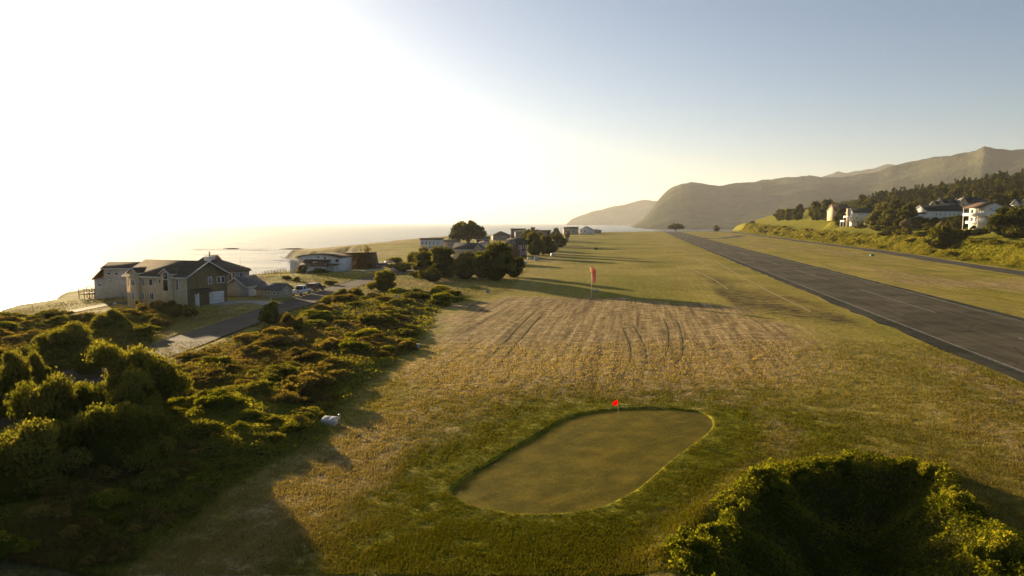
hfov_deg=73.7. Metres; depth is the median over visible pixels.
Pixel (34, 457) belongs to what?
coastal tree
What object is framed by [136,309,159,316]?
scrub shrub
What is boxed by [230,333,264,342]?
scrub shrub
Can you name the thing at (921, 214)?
garage
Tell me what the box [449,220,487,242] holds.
spreading cypress
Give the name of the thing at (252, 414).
scrub shrub
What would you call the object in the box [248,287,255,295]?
garage door
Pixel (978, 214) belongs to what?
balcony house
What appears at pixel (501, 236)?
gabled seaside house
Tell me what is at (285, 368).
scrub shrub
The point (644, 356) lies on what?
tyre track
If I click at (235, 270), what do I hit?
grey house
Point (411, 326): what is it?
scrub shrub
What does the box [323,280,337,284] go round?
verge bush
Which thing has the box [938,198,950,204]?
row cottage
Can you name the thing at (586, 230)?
white slope house
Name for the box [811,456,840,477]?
rim bush
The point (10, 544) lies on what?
scrub shrub
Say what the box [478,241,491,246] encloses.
white cottage
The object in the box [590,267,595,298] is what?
windsock
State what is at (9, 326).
scrub shrub
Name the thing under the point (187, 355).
scrub shrub
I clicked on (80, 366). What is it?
coastal tree
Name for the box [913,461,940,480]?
rim bush
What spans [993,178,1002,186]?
conifer tree
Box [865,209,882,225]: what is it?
hillside tree
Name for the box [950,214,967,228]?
hillside tree
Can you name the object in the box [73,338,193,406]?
coastal tree
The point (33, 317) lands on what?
scrub shrub
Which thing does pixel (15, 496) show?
scrub shrub
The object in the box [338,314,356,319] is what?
scrub shrub
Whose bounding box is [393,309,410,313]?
scrub shrub
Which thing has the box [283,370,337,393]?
scrub shrub
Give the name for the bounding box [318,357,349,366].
scrub shrub
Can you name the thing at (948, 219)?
hillside tree
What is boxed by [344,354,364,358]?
scrub shrub
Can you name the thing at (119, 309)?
scrub shrub
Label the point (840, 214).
ridge tree
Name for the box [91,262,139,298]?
bluff house
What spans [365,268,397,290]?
roadside tree
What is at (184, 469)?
scrub shrub
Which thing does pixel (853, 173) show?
mountain range
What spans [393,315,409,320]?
scrub shrub
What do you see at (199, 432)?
scrub shrub
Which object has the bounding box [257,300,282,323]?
roadside tree
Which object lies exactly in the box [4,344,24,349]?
scrub shrub
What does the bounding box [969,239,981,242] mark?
bank shrub
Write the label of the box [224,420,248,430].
scrub shrub
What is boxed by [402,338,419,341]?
scrub shrub
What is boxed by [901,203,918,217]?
hillside tree
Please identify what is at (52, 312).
scrub shrub
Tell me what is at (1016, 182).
conifer tree
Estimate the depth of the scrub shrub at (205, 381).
57.37 m
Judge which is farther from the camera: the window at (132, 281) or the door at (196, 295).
the window at (132, 281)
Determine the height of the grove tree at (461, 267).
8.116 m
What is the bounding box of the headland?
[566,200,656,224]
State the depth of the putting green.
40.24 m
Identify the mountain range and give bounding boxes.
[823,164,894,177]
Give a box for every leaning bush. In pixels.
[295,266,307,272]
[307,268,331,272]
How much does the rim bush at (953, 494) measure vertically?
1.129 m
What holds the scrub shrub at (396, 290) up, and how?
on the ground at (644, 282)
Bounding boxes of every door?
[195,294,199,305]
[209,291,223,303]
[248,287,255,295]
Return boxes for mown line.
[688,267,727,288]
[715,260,810,311]
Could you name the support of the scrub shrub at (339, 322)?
on the ground at (644, 282)
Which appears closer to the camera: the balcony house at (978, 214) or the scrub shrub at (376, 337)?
the scrub shrub at (376, 337)
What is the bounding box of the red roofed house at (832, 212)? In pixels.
[827,204,849,220]
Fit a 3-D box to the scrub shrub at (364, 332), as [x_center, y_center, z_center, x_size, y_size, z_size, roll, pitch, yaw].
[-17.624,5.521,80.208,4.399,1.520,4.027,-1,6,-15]
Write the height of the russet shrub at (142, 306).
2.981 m
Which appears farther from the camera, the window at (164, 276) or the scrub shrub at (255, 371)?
the window at (164, 276)
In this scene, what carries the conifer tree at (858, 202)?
on the ground at (644, 282)
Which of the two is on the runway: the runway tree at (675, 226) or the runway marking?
the runway marking
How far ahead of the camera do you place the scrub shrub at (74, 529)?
28.95 m
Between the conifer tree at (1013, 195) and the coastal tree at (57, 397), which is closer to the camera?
the coastal tree at (57, 397)
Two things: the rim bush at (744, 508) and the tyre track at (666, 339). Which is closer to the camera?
the rim bush at (744, 508)
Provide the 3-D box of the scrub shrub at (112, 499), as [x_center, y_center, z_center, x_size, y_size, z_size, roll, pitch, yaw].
[-18.445,9.988,31.313,2.374,1.149,2.593,-1,6,-10]
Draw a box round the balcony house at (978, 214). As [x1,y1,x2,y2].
[962,202,1003,229]
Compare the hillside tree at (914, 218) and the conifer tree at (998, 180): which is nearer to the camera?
the hillside tree at (914, 218)
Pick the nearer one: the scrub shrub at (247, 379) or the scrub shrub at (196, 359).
the scrub shrub at (247, 379)
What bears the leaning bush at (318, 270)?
on the ground at (644, 282)
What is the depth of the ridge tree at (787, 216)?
772.35 m
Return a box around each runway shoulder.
[664,231,1023,382]
[679,231,1023,320]
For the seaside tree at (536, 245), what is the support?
on the ground at (644, 282)
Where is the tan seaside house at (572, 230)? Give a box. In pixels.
[563,227,578,234]
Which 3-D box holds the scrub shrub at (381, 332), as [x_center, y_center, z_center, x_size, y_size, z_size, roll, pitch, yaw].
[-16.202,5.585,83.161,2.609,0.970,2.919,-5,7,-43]
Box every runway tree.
[667,223,684,230]
[713,225,720,230]
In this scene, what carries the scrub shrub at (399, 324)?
on the ground at (644, 282)
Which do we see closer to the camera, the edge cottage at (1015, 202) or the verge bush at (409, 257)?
the verge bush at (409, 257)
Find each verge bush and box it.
[281,275,291,279]
[290,276,299,280]
[316,294,338,303]
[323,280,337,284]
[332,288,348,295]
[348,287,364,295]
[386,257,402,261]
[387,262,414,270]
[406,251,416,262]
[408,271,418,276]
[418,246,428,251]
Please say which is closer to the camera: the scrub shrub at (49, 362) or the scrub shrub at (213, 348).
the scrub shrub at (49, 362)
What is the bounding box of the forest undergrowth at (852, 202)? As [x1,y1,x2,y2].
[804,175,1023,210]
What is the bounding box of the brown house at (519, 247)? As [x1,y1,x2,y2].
[505,238,527,257]
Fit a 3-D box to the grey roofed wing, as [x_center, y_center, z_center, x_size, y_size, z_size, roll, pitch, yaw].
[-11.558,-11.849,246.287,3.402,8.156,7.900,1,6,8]
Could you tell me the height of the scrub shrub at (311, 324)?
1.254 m
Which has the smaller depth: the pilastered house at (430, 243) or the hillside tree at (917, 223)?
the pilastered house at (430, 243)
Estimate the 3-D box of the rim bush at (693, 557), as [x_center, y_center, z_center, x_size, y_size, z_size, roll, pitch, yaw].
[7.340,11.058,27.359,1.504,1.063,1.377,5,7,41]
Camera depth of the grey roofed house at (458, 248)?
245.00 m
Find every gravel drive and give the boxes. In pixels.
[69,301,127,311]
[346,268,397,270]
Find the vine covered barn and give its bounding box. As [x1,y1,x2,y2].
[344,245,378,268]
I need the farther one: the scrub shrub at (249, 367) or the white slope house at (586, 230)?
the white slope house at (586, 230)
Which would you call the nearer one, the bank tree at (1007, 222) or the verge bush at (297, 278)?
the verge bush at (297, 278)
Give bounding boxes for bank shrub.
[944,251,960,256]
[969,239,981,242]
[991,239,1003,243]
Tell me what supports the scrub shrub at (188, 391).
on the ground at (644, 282)
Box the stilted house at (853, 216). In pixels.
[840,208,873,225]
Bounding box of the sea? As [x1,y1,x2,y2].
[0,224,731,310]
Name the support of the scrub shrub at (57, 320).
on the ground at (644, 282)
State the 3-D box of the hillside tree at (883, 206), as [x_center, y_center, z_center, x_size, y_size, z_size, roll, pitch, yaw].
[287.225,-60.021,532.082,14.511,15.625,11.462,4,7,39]
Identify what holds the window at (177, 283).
in the beach house at (189, 283)
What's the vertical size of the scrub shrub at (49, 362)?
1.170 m
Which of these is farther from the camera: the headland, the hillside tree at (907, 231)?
the headland
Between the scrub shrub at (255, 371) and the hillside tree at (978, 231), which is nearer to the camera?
the scrub shrub at (255, 371)
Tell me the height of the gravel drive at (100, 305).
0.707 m
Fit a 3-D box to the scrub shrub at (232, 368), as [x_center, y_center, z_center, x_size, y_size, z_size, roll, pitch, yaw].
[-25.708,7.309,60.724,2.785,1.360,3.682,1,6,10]
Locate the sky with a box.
[0,0,1023,223]
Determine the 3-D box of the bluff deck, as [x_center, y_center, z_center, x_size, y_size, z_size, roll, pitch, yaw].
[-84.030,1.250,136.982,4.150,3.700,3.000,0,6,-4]
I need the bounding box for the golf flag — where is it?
[613,399,618,421]
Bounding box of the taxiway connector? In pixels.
[704,235,747,238]
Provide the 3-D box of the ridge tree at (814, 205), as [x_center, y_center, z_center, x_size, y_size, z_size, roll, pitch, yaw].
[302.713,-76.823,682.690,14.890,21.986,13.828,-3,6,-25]
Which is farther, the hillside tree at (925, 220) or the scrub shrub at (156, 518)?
the hillside tree at (925, 220)
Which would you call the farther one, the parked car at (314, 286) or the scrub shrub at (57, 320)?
the parked car at (314, 286)
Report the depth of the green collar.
38.15 m
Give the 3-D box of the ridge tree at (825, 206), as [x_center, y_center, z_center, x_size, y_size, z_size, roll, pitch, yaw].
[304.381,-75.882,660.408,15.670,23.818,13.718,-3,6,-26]
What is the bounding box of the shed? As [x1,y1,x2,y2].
[254,282,293,298]
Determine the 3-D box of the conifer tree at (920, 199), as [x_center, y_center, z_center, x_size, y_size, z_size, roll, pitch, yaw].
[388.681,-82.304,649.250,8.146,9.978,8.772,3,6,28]
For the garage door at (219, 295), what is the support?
in the beach house at (189, 283)
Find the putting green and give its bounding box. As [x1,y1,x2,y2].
[452,409,712,513]
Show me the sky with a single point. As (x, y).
(112, 111)
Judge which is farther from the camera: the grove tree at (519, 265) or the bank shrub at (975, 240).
the bank shrub at (975, 240)
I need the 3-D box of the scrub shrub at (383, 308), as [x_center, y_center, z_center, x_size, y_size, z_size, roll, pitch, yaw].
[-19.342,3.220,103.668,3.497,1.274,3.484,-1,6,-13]
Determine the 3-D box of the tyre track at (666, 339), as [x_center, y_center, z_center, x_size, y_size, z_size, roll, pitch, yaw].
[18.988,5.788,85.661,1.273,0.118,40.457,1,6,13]
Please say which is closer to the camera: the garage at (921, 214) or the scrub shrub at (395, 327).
the scrub shrub at (395, 327)
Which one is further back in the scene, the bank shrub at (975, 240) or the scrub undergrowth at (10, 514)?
the bank shrub at (975, 240)
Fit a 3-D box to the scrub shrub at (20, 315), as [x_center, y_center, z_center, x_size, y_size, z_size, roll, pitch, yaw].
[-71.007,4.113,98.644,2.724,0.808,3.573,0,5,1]
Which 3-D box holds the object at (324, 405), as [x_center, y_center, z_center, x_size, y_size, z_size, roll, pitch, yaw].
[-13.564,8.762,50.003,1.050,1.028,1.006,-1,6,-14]
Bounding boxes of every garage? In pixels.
[227,275,264,296]
[915,212,926,217]
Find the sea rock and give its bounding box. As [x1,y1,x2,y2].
[283,248,301,249]
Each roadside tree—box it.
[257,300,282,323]
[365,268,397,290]
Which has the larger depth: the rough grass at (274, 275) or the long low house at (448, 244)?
the long low house at (448, 244)
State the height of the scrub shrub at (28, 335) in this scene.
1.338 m
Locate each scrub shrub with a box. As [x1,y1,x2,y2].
[0,311,20,315]
[0,316,25,321]
[0,321,19,331]
[0,328,15,337]
[0,329,48,340]
[0,347,5,356]
[0,486,47,507]
[0,528,41,558]
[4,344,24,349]
[12,314,30,317]
[14,344,42,356]
[14,500,73,525]
[20,318,46,323]
[23,315,44,320]
[28,357,69,367]
[34,308,66,316]
[36,479,112,507]
[37,315,71,325]
[41,321,67,329]
[53,515,103,542]
[63,311,96,322]
[74,488,142,521]
[76,459,146,485]
[77,536,141,566]
[84,325,100,329]
[90,329,102,334]
[115,307,142,311]
[120,468,179,489]
[121,324,140,329]
[123,312,135,319]
[125,325,164,336]
[125,507,179,533]
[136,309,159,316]
[137,313,173,320]
[164,396,197,409]
[166,407,192,417]
[167,364,193,371]
[169,420,225,443]
[171,388,194,397]
[171,441,205,457]
[172,350,207,361]
[172,461,194,474]
[186,388,251,416]
[188,371,225,386]
[190,358,202,363]
[193,389,234,396]
[197,346,220,352]
[198,356,239,365]
[205,363,242,375]
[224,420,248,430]
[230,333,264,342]
[233,378,274,394]
[234,375,258,384]
[236,344,279,355]
[239,409,269,421]
[242,368,263,375]
[243,365,265,369]
[246,431,285,444]
[251,334,292,346]
[254,415,283,423]
[260,389,302,405]
[261,326,295,336]
[261,373,281,380]
[264,363,300,375]
[276,421,307,431]
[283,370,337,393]
[285,346,329,360]
[285,361,302,366]
[289,406,324,420]
[297,319,327,328]
[299,390,340,407]
[300,309,333,317]
[312,304,339,311]
[313,337,323,345]
[314,337,342,349]
[315,366,353,382]
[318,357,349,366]
[325,327,336,331]
[332,293,358,301]
[333,320,349,325]
[337,337,373,352]
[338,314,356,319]
[343,328,381,340]
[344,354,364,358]
[346,301,369,307]
[355,295,369,300]
[357,312,399,324]
[361,333,383,340]
[366,292,384,296]
[369,301,382,305]
[371,341,385,346]
[371,350,394,356]
[374,296,392,300]
[374,305,394,311]
[375,330,386,334]
[377,310,401,316]
[380,345,396,352]
[382,299,403,306]
[388,287,406,293]
[389,326,410,329]
[391,322,405,326]
[392,328,418,335]
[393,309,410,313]
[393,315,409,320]
[395,339,418,350]
[397,298,412,302]
[402,291,431,298]
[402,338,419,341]
[404,324,418,329]
[424,287,447,293]
[428,292,456,304]
[429,285,451,289]
[439,290,461,295]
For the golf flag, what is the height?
1.691 m
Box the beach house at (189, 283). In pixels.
[121,259,230,307]
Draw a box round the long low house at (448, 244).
[443,240,455,248]
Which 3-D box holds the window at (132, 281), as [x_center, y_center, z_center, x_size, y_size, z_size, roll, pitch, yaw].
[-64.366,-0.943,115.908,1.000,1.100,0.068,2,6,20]
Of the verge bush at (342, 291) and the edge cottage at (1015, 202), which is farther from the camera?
the edge cottage at (1015, 202)
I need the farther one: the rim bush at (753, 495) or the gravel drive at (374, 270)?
the gravel drive at (374, 270)
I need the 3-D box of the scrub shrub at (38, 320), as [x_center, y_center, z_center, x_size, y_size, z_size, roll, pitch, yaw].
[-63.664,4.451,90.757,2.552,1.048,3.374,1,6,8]
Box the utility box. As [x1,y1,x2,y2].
[320,414,340,425]
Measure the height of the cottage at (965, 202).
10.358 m
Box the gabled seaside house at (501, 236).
[492,231,509,240]
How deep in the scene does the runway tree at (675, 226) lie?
989.10 m
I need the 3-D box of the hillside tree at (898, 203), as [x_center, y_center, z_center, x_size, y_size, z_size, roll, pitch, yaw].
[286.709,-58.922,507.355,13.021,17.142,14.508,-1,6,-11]
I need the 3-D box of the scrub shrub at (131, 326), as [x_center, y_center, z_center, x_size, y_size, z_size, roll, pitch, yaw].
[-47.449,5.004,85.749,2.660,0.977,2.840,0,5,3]
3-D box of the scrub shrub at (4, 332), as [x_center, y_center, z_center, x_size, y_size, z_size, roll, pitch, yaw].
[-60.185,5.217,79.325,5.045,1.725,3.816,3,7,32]
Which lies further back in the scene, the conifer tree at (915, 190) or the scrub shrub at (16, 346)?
the conifer tree at (915, 190)
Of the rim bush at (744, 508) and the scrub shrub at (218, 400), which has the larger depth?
the scrub shrub at (218, 400)
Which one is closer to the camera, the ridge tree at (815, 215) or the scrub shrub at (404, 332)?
the scrub shrub at (404, 332)
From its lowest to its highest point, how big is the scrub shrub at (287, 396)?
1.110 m
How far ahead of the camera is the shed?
126.10 m
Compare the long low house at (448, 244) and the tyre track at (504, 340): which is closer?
the tyre track at (504, 340)
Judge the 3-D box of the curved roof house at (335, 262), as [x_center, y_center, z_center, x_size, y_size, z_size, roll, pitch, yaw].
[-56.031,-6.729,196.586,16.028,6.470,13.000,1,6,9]
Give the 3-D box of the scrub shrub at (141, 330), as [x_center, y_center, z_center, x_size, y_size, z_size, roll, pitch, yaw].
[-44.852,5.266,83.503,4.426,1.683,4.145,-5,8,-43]
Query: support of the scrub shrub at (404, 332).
on the ground at (644, 282)
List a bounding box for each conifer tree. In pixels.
[855,195,862,205]
[912,188,920,197]
[917,197,924,203]
[926,183,934,189]
[953,186,963,193]
[963,188,972,196]
[980,173,990,183]
[988,192,1004,204]
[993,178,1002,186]
[1009,189,1019,201]
[1012,179,1018,188]
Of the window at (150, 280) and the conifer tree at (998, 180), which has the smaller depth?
the window at (150, 280)
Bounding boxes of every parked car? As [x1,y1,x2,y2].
[306,283,325,290]
[377,263,388,267]
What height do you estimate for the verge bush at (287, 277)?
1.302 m
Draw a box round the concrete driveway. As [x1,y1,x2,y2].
[209,301,281,304]
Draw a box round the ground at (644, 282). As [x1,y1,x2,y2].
[0,184,1023,575]
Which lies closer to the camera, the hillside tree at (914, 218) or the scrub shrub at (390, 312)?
the scrub shrub at (390, 312)
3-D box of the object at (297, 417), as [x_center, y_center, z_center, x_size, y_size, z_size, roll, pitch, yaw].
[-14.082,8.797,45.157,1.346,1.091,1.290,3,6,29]
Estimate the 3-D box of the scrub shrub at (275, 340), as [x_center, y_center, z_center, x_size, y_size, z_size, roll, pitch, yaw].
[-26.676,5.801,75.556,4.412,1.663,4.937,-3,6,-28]
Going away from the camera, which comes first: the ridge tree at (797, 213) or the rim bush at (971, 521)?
the rim bush at (971, 521)
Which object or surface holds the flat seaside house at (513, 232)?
on the ground at (644, 282)
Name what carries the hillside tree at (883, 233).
on the ground at (644, 282)
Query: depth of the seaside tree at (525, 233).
400.27 m
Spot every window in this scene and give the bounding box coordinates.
[130,279,134,285]
[131,292,134,299]
[148,279,152,285]
[149,293,153,299]
[162,272,168,290]
[176,279,178,290]
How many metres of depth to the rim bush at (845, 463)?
38.23 m
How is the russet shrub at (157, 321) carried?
on the ground at (644, 282)
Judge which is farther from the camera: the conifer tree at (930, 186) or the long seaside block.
the conifer tree at (930, 186)
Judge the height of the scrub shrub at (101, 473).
1.558 m
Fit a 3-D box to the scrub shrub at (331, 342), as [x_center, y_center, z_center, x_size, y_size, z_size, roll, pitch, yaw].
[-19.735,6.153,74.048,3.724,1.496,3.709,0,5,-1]
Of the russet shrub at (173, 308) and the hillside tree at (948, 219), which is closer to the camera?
the russet shrub at (173, 308)
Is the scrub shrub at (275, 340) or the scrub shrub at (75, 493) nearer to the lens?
the scrub shrub at (75, 493)
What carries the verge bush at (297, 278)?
on the ground at (644, 282)
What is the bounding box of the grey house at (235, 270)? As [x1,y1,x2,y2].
[198,252,251,281]
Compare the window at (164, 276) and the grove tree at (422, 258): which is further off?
the grove tree at (422, 258)
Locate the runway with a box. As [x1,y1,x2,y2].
[666,231,1023,372]
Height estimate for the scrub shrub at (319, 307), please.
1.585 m
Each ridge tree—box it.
[773,209,785,220]
[780,207,792,220]
[791,203,804,219]
[808,200,821,219]
[811,207,821,219]
[817,199,832,219]
[833,207,845,221]
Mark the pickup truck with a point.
(300, 289)
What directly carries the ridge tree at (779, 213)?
on the ground at (644, 282)
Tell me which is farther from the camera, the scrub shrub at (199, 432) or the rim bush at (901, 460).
the scrub shrub at (199, 432)
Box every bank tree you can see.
[921,224,968,250]
[983,206,1023,238]
[991,230,1000,234]
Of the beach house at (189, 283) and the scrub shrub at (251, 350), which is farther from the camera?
the beach house at (189, 283)
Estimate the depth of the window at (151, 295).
115.61 m
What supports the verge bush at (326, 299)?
on the ground at (644, 282)
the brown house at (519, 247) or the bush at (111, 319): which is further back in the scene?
the brown house at (519, 247)
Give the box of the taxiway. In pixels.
[739,232,1023,275]
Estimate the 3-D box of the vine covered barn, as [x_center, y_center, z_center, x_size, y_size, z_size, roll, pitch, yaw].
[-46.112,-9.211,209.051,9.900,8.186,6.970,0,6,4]
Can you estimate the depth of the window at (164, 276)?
113.37 m
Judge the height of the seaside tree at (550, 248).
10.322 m
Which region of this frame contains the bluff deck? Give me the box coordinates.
[78,288,94,298]
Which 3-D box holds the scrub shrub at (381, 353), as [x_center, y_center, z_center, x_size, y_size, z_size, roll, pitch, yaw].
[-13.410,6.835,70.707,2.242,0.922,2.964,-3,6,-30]
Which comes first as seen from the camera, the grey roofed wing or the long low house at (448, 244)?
the grey roofed wing
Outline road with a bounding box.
[0,269,418,427]
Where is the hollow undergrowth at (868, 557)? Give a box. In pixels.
[661,448,1023,575]
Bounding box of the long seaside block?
[514,227,546,237]
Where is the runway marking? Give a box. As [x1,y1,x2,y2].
[665,231,1023,371]
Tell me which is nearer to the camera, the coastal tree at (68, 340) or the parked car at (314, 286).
the coastal tree at (68, 340)
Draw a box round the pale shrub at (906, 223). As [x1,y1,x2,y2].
[899,217,913,228]
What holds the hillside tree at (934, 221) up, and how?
on the ground at (644, 282)
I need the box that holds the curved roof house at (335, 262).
[289,252,351,273]
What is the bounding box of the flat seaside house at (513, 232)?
[510,228,525,237]
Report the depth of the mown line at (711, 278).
168.84 m
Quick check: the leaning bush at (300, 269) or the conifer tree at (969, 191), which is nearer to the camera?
the leaning bush at (300, 269)
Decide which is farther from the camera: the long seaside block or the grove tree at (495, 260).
the long seaside block
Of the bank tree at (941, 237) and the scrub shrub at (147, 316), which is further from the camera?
the bank tree at (941, 237)
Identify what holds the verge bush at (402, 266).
on the ground at (644, 282)
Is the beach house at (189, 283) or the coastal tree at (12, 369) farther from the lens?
the beach house at (189, 283)
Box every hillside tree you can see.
[853,223,868,228]
[862,203,875,209]
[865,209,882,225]
[871,225,888,230]
[873,201,888,210]
[876,231,892,235]
[877,208,898,227]
[887,198,905,217]
[892,229,902,234]
[893,209,911,228]
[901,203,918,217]
[901,228,912,234]
[910,216,922,222]
[911,219,923,228]
[913,231,924,236]
[920,217,930,223]
[929,217,943,225]
[944,216,954,227]
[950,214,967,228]
[955,229,965,235]
[964,229,975,234]
[972,228,982,233]
[982,227,989,233]
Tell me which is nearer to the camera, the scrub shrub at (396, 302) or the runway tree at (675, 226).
the scrub shrub at (396, 302)
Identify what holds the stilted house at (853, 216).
on the ground at (644, 282)
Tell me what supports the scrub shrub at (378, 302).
on the ground at (644, 282)
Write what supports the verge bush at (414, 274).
on the ground at (644, 282)
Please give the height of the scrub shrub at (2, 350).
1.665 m
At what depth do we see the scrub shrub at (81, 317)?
93.76 m
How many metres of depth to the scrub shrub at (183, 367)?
61.87 m
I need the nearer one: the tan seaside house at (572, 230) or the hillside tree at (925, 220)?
the hillside tree at (925, 220)
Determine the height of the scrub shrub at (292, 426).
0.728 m
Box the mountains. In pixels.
[631,146,1023,229]
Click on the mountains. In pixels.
(694, 206)
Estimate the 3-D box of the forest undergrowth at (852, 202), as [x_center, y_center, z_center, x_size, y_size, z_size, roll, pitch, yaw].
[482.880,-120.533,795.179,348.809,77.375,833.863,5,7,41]
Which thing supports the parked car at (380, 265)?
on the ground at (644, 282)
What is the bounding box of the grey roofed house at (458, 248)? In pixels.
[452,243,479,259]
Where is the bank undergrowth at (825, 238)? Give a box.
[739,222,1023,268]
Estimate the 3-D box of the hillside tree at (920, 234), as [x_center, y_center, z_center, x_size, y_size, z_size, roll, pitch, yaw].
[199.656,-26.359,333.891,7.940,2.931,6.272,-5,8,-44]
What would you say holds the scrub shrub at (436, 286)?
on the ground at (644, 282)
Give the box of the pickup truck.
[292,285,310,295]
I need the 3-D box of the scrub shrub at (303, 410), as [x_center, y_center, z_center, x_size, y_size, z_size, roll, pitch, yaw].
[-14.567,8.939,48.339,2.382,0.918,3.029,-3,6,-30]
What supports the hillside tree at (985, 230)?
on the ground at (644, 282)
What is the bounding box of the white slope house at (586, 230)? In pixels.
[579,226,593,233]
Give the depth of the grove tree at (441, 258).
169.14 m
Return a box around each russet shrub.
[120,309,138,315]
[134,299,150,310]
[146,299,166,313]
[148,317,172,326]
[163,300,185,317]
[182,304,198,316]
[280,312,303,330]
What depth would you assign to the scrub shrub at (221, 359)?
64.34 m
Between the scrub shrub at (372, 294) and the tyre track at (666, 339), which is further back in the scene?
the scrub shrub at (372, 294)
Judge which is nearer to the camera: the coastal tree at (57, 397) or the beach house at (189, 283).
the coastal tree at (57, 397)
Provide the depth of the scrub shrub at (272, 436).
41.97 m
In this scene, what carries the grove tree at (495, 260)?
on the ground at (644, 282)
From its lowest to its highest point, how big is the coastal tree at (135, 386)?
5.236 m
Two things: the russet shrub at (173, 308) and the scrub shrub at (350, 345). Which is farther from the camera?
the russet shrub at (173, 308)
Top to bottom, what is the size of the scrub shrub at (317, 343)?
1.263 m
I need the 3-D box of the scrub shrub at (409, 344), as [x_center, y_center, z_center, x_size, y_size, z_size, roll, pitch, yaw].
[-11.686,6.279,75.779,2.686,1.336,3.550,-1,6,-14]
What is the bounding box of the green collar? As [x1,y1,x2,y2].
[415,401,740,533]
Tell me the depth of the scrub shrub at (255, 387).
52.97 m
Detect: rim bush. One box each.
[665,525,713,562]
[677,548,716,575]
[689,522,728,549]
[699,538,717,564]
[716,494,760,518]
[740,491,759,505]
[743,464,793,493]
[784,460,808,482]
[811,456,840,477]
[831,453,863,475]
[882,456,918,472]
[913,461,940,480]
[937,490,985,513]
[939,485,961,493]
[961,529,1023,571]
[962,515,983,528]
[976,530,995,560]
[984,565,1016,575]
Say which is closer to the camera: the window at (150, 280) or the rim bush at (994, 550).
the rim bush at (994, 550)
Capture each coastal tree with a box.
[0,348,42,418]
[0,412,94,499]
[3,366,116,447]
[19,349,55,384]
[32,318,95,360]
[62,401,180,471]
[69,345,101,374]
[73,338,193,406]
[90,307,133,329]
[99,365,167,417]
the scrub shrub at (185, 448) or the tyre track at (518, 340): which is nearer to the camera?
the scrub shrub at (185, 448)
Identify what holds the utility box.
on the ground at (644, 282)
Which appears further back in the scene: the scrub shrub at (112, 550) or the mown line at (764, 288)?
the mown line at (764, 288)
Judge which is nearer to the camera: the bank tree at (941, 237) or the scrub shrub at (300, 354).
the scrub shrub at (300, 354)
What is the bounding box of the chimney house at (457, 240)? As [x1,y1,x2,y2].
[449,237,460,242]
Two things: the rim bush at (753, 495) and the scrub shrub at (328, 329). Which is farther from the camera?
the scrub shrub at (328, 329)
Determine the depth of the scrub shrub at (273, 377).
57.89 m
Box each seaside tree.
[519,229,530,237]
[525,231,546,254]
[540,235,558,253]
[550,232,567,246]
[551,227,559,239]
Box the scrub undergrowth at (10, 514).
[0,291,462,575]
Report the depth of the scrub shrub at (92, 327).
84.34 m
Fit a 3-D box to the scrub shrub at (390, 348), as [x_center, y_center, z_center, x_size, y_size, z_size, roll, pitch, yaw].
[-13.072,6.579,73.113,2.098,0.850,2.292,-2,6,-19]
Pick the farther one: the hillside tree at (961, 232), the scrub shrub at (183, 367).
the hillside tree at (961, 232)
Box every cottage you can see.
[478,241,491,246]
[915,205,967,219]
[929,201,941,204]
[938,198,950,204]
[947,199,957,204]
[956,198,987,204]
[958,197,980,212]
[1010,199,1021,209]
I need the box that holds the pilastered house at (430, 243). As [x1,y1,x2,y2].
[420,238,443,249]
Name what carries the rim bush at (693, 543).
on the ground at (644, 282)
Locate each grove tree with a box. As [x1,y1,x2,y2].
[411,250,434,271]
[417,267,448,281]
[428,245,455,277]
[444,251,476,278]
[472,240,515,280]
[474,250,486,277]
[508,256,525,276]
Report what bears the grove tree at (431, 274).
on the ground at (644, 282)
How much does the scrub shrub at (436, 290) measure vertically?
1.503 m
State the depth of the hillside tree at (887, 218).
438.59 m
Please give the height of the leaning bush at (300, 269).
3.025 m
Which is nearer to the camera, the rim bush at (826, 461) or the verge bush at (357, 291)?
the rim bush at (826, 461)
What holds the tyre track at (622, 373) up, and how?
on the ground at (644, 282)
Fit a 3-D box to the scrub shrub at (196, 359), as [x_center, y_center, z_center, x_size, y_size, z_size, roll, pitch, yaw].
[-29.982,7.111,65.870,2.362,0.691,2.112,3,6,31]
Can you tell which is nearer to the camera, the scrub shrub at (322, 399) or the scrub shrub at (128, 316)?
the scrub shrub at (322, 399)
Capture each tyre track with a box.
[480,312,533,365]
[497,314,541,364]
[613,324,630,384]
[631,324,645,387]
[655,316,667,364]
[673,316,681,362]
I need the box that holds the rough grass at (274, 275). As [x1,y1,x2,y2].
[0,261,530,338]
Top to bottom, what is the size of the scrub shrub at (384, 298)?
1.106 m
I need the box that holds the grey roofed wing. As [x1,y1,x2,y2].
[474,244,484,252]
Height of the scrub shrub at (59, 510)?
0.825 m
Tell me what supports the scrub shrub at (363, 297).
on the ground at (644, 282)

